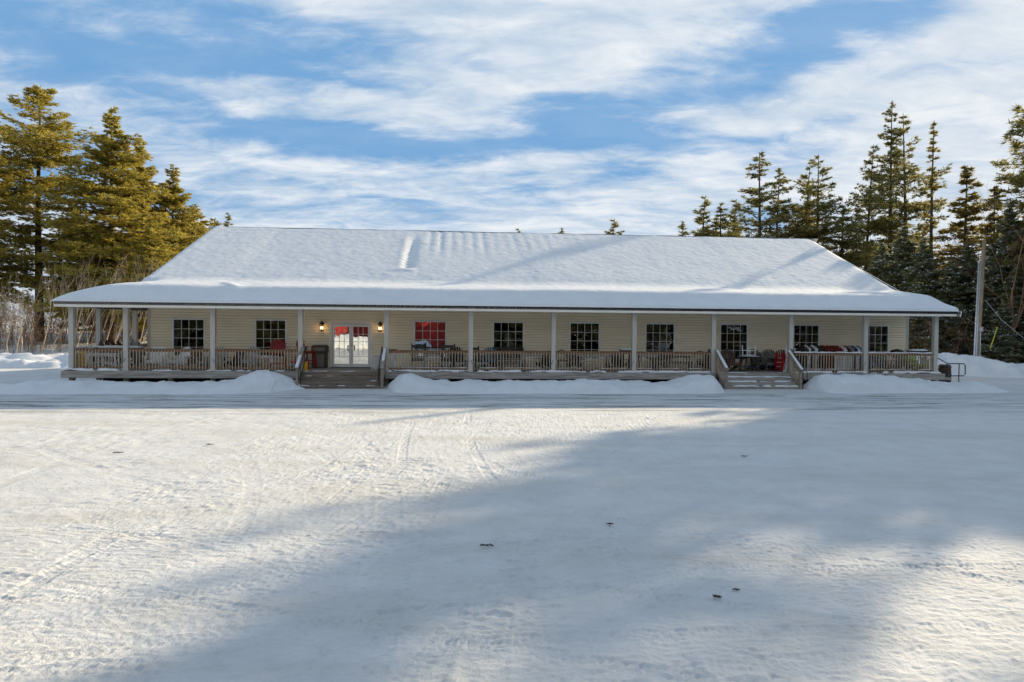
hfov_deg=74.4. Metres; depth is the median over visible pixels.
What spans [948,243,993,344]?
hemlock tree
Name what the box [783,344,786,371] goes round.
white plank
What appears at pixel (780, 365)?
chair
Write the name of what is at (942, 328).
hemlock tree
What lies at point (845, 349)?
folded lounge chair
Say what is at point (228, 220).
young pine tree
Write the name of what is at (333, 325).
double door
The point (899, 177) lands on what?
pine tree
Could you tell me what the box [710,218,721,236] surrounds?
young pine tree
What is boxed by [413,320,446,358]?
window
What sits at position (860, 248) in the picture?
pine tree
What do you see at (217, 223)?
young pine tree
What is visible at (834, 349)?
folded lounge chair
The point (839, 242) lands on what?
young pine tree
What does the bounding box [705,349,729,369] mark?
lounge chair
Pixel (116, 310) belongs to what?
sapling
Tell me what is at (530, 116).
sky
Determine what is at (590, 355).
porch table
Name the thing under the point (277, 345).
tall lounge chair
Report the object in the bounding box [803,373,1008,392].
snow bank
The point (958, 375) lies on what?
ramp railing
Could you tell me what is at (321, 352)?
litter bin
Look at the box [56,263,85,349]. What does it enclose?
sapling
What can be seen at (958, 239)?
pine tree
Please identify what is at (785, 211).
pine tree
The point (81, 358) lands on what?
folded lounge chair
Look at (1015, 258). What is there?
pine tree
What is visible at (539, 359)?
porch table
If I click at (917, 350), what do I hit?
bar table
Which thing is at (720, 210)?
young pine tree
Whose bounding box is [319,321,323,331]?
wall lantern
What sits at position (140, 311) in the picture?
sapling
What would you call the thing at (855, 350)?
folded lounge chair
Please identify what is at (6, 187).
pine tree
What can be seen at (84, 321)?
pine tree
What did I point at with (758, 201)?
pine tree
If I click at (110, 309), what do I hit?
sapling
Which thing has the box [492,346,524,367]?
porch bench
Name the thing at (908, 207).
pine tree
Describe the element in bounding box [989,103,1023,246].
pine tree
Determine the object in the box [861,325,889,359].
window
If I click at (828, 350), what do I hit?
folded lounge chair
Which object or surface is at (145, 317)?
sapling
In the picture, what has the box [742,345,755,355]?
upturned chair
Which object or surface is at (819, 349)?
folded lounge chair
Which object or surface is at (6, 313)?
sapling
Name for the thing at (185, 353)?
lounge chair
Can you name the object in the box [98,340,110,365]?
folded lounge chair
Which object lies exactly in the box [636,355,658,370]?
porch table
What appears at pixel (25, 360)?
snow bank
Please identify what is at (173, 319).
window
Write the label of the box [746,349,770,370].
lounge chair
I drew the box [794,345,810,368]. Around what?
folded lounge chair
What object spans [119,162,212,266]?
pine tree
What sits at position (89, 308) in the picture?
sapling
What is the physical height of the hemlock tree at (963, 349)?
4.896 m
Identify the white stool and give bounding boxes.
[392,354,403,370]
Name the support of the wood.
on the ground
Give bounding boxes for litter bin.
[311,345,328,367]
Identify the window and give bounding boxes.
[172,318,205,357]
[254,319,286,357]
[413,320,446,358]
[492,321,523,358]
[569,322,599,359]
[645,323,674,359]
[719,323,748,359]
[793,324,819,347]
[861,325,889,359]
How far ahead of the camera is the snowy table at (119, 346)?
29.28 m
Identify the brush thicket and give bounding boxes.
[0,281,146,353]
[909,316,1021,359]
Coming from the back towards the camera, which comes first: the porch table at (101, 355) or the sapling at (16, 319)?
the sapling at (16, 319)
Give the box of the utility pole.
[973,239,985,355]
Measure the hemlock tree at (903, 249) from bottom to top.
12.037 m
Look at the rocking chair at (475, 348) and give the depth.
31.34 m
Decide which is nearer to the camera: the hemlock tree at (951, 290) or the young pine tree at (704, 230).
the hemlock tree at (951, 290)
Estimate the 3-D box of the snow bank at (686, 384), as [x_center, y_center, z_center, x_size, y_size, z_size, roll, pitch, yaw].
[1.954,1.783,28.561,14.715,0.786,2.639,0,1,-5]
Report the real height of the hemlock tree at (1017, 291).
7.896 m
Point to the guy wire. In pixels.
(996, 329)
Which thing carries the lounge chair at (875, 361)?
on the lodge building
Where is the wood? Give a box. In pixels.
[0,241,943,320]
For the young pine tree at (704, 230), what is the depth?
73.38 m
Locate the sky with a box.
[0,0,1023,314]
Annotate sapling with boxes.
[0,272,23,352]
[0,276,23,352]
[1,290,27,352]
[4,277,24,352]
[26,277,52,352]
[39,263,74,353]
[51,258,110,354]
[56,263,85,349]
[56,279,78,346]
[75,254,127,346]
[76,251,101,329]
[77,280,97,345]
[90,261,128,345]
[102,261,123,332]
[106,268,134,339]
[115,275,144,342]
[119,253,154,334]
[130,257,163,334]
[139,259,158,341]
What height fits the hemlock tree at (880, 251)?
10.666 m
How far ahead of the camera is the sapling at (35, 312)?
49.73 m
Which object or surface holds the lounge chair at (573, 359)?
on the lodge building
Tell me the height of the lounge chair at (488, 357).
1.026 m
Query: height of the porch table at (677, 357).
0.686 m
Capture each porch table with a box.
[84,353,120,368]
[254,355,274,366]
[423,354,441,369]
[499,361,519,370]
[519,354,541,367]
[577,354,609,370]
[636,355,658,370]
[664,355,692,367]
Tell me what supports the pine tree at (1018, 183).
on the ground
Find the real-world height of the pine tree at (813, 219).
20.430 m
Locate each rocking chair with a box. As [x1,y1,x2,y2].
[410,343,424,366]
[441,343,454,369]
[473,346,485,369]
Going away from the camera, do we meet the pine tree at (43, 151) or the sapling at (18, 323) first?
the sapling at (18, 323)
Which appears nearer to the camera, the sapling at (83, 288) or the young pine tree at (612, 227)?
the sapling at (83, 288)
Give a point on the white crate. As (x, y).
(843, 362)
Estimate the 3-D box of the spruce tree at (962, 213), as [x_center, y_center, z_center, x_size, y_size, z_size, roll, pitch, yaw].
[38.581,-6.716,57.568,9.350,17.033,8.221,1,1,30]
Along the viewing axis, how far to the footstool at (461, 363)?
30.14 m
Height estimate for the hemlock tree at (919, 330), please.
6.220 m
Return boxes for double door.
[330,322,371,367]
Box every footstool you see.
[456,362,467,369]
[475,362,489,370]
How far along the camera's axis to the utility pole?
44.78 m
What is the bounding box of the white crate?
[835,356,851,371]
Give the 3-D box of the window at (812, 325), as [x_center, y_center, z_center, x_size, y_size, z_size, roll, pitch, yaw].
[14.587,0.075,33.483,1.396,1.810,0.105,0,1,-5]
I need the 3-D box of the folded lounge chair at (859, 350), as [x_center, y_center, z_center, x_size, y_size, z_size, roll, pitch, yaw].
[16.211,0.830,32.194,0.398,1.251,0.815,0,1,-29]
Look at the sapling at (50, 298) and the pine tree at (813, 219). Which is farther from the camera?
the pine tree at (813, 219)
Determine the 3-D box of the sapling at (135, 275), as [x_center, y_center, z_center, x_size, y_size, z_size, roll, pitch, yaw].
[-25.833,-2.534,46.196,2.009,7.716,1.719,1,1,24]
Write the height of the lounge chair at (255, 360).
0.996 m
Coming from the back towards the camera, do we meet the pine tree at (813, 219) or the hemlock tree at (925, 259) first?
the pine tree at (813, 219)
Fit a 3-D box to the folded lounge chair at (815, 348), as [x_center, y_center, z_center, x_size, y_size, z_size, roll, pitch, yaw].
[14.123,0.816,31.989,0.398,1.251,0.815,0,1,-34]
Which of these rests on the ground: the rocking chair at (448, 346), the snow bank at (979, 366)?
the snow bank at (979, 366)
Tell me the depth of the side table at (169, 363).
29.42 m
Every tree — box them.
[0,84,119,340]
[0,139,58,305]
[19,106,190,343]
[43,210,90,328]
[55,257,131,340]
[61,139,175,338]
[102,225,171,332]
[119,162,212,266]
[165,203,214,247]
[206,218,221,230]
[223,212,233,225]
[501,332,516,356]
[604,218,621,233]
[677,220,689,235]
[689,195,715,236]
[707,202,736,236]
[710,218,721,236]
[721,151,793,237]
[721,199,745,236]
[750,168,810,237]
[774,154,867,258]
[780,161,837,247]
[785,181,837,250]
[817,205,866,263]
[841,144,901,272]
[842,199,873,272]
[848,101,944,267]
[858,115,952,260]
[867,242,898,286]
[875,225,929,335]
[901,237,970,334]
[909,286,949,353]
[912,122,962,321]
[918,219,999,277]
[923,260,974,352]
[926,300,958,352]
[933,163,991,295]
[943,304,982,354]
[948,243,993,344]
[948,256,1023,361]
[962,165,1023,273]
[963,173,1023,362]
[964,185,1018,274]
[967,203,1023,360]
[971,141,1023,236]
[972,300,1023,363]
[973,264,1023,362]
[987,178,1023,242]
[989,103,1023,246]
[992,210,1023,306]
[999,216,1023,285]
[1001,117,1023,144]
[1006,121,1023,227]
[1016,106,1023,132]
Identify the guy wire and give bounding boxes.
[985,300,1021,350]
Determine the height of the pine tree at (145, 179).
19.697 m
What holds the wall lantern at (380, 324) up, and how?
attached to the lodge building
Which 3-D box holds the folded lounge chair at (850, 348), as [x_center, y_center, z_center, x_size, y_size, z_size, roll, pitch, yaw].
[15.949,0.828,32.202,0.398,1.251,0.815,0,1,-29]
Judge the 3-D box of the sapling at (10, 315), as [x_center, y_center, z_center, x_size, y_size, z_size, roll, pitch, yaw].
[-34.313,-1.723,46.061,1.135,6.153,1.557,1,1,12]
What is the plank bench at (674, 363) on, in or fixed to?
on the lodge building
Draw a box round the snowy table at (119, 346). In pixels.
[91,345,144,368]
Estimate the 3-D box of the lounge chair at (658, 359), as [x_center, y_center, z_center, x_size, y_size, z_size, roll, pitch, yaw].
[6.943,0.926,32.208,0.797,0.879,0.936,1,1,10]
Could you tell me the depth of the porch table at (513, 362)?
30.34 m
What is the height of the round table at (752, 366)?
0.734 m
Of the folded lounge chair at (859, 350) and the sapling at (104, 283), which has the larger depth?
the sapling at (104, 283)
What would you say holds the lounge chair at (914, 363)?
on the lodge building
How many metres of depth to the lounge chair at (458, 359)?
31.40 m
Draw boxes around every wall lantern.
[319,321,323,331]
[378,321,382,331]
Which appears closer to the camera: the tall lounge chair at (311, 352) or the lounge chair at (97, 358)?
the lounge chair at (97, 358)
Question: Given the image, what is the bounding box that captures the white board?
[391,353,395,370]
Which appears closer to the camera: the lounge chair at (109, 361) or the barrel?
the lounge chair at (109, 361)
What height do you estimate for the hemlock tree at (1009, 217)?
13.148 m
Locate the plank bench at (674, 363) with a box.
[652,361,692,370]
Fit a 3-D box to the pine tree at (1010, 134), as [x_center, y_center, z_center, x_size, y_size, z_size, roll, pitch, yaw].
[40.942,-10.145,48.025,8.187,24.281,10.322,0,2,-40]
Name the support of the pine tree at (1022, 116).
on the ground
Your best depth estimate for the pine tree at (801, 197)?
74.39 m
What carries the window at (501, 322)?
in the lodge building
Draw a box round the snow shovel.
[303,340,307,370]
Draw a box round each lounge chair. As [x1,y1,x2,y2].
[76,351,87,365]
[88,346,111,368]
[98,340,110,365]
[100,352,120,365]
[131,339,141,364]
[131,352,151,365]
[144,346,167,368]
[166,346,194,369]
[185,352,203,366]
[194,357,207,369]
[207,346,228,366]
[224,352,243,366]
[239,346,259,366]
[268,339,286,366]
[295,340,316,368]
[448,346,467,369]
[479,347,498,367]
[533,354,550,367]
[566,354,584,370]
[609,354,629,370]
[649,351,664,367]
[696,355,708,367]
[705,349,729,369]
[721,349,740,371]
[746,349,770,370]
[759,349,780,370]
[761,349,778,370]
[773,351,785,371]
[793,345,808,368]
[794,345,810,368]
[797,345,814,368]
[810,345,817,368]
[813,345,829,368]
[814,345,820,368]
[816,345,823,368]
[819,345,827,368]
[825,345,833,368]
[830,345,836,371]
[839,345,847,365]
[846,345,854,368]
[851,345,857,368]
[853,345,860,368]
[856,345,861,368]
[869,356,883,368]
[869,359,880,371]
[877,356,899,368]
[893,356,914,368]
[906,351,927,371]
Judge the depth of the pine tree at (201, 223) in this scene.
73.63 m
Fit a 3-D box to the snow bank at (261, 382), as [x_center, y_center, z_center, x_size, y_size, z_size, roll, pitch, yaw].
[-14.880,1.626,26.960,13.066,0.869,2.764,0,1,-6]
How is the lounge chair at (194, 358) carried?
on the lodge building
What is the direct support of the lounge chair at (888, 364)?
on the lodge building
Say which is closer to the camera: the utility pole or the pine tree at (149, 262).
the utility pole
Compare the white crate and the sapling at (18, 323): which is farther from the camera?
the sapling at (18, 323)
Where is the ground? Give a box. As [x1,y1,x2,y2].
[0,315,1023,681]
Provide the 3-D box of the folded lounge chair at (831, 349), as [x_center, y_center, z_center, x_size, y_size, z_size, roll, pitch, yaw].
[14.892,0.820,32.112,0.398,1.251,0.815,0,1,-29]
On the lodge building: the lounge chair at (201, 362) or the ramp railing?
the lounge chair at (201, 362)
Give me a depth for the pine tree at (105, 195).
56.49 m
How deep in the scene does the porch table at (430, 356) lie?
30.42 m
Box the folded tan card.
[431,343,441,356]
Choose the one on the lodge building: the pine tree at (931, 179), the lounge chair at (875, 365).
the lounge chair at (875, 365)
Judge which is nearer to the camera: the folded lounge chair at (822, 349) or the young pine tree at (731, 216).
the folded lounge chair at (822, 349)
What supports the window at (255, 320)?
in the lodge building
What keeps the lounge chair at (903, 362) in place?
on the lodge building
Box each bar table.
[619,348,630,370]
[905,349,927,368]
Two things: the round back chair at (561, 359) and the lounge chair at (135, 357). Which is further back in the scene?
the round back chair at (561, 359)
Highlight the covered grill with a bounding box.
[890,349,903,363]
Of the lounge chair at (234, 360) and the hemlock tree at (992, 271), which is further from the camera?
the hemlock tree at (992, 271)
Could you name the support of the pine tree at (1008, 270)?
on the ground
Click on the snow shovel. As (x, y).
(306, 366)
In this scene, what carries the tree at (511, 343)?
in the lodge building
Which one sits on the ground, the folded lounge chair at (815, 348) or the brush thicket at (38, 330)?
the brush thicket at (38, 330)
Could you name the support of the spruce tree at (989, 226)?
on the ground
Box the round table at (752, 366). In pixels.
[737,356,760,371]
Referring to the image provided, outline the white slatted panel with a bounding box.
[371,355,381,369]
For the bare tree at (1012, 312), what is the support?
on the ground
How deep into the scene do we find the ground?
8.80 m
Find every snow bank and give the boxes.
[0,352,131,368]
[0,371,304,393]
[386,373,724,393]
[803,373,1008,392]
[917,352,1023,377]
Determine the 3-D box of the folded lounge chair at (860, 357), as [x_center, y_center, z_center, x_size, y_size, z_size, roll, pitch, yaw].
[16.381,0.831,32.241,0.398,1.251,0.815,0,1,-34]
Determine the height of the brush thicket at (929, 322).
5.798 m
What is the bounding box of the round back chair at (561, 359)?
[556,350,567,367]
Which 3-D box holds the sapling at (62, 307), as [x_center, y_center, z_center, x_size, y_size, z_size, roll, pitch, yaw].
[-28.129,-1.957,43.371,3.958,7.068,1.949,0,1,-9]
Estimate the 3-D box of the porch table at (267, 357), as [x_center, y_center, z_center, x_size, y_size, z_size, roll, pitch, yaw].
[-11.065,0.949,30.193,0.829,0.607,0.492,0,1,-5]
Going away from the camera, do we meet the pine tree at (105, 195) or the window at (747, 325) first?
the window at (747, 325)
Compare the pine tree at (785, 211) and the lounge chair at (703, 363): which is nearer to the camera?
the lounge chair at (703, 363)
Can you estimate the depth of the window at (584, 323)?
32.53 m
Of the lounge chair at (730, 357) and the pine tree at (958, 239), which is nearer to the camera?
the lounge chair at (730, 357)
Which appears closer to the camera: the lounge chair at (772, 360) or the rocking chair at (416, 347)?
the rocking chair at (416, 347)
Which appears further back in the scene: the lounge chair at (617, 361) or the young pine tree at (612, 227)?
the young pine tree at (612, 227)
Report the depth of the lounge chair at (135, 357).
30.06 m
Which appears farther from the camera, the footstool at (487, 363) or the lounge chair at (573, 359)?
the lounge chair at (573, 359)
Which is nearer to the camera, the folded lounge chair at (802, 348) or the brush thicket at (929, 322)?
the folded lounge chair at (802, 348)
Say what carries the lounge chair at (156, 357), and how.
on the lodge building
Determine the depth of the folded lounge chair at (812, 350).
31.69 m
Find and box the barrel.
[938,364,951,381]
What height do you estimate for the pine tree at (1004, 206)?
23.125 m
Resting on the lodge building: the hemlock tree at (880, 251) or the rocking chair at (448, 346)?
the rocking chair at (448, 346)
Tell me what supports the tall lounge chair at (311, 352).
on the lodge building
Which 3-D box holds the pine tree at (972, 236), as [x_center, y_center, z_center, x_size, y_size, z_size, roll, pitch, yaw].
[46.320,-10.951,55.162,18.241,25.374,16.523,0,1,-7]
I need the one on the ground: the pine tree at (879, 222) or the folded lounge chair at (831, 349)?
the pine tree at (879, 222)
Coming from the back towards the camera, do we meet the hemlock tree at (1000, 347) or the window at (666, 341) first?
the hemlock tree at (1000, 347)
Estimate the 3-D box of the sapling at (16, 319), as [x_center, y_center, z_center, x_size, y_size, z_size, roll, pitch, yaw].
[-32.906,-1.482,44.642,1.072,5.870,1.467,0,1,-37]
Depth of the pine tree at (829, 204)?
69.25 m
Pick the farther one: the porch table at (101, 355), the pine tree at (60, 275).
the pine tree at (60, 275)
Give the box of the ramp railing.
[938,358,965,381]
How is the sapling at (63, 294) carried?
on the ground
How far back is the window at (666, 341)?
32.86 m
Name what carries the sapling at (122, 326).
on the ground
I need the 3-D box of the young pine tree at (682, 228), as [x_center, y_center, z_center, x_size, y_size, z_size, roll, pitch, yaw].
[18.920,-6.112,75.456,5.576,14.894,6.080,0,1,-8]
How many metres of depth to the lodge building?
32.09 m
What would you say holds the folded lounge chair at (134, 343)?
on the lodge building
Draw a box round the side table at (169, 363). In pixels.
[162,358,173,368]
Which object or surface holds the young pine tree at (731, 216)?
on the ground
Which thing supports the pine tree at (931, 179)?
on the ground
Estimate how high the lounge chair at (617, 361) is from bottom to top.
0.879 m
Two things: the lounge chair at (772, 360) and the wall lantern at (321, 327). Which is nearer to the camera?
the wall lantern at (321, 327)
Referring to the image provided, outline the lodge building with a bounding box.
[51,226,961,388]
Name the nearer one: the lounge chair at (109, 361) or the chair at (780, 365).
the lounge chair at (109, 361)
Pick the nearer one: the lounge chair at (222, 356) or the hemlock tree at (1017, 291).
the lounge chair at (222, 356)
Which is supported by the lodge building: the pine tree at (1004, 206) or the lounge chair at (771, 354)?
the lounge chair at (771, 354)
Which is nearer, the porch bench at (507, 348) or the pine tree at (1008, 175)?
the porch bench at (507, 348)
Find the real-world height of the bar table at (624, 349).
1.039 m
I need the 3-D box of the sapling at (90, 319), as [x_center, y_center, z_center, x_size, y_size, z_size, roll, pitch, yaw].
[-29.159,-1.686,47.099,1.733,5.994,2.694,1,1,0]
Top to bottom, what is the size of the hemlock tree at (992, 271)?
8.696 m

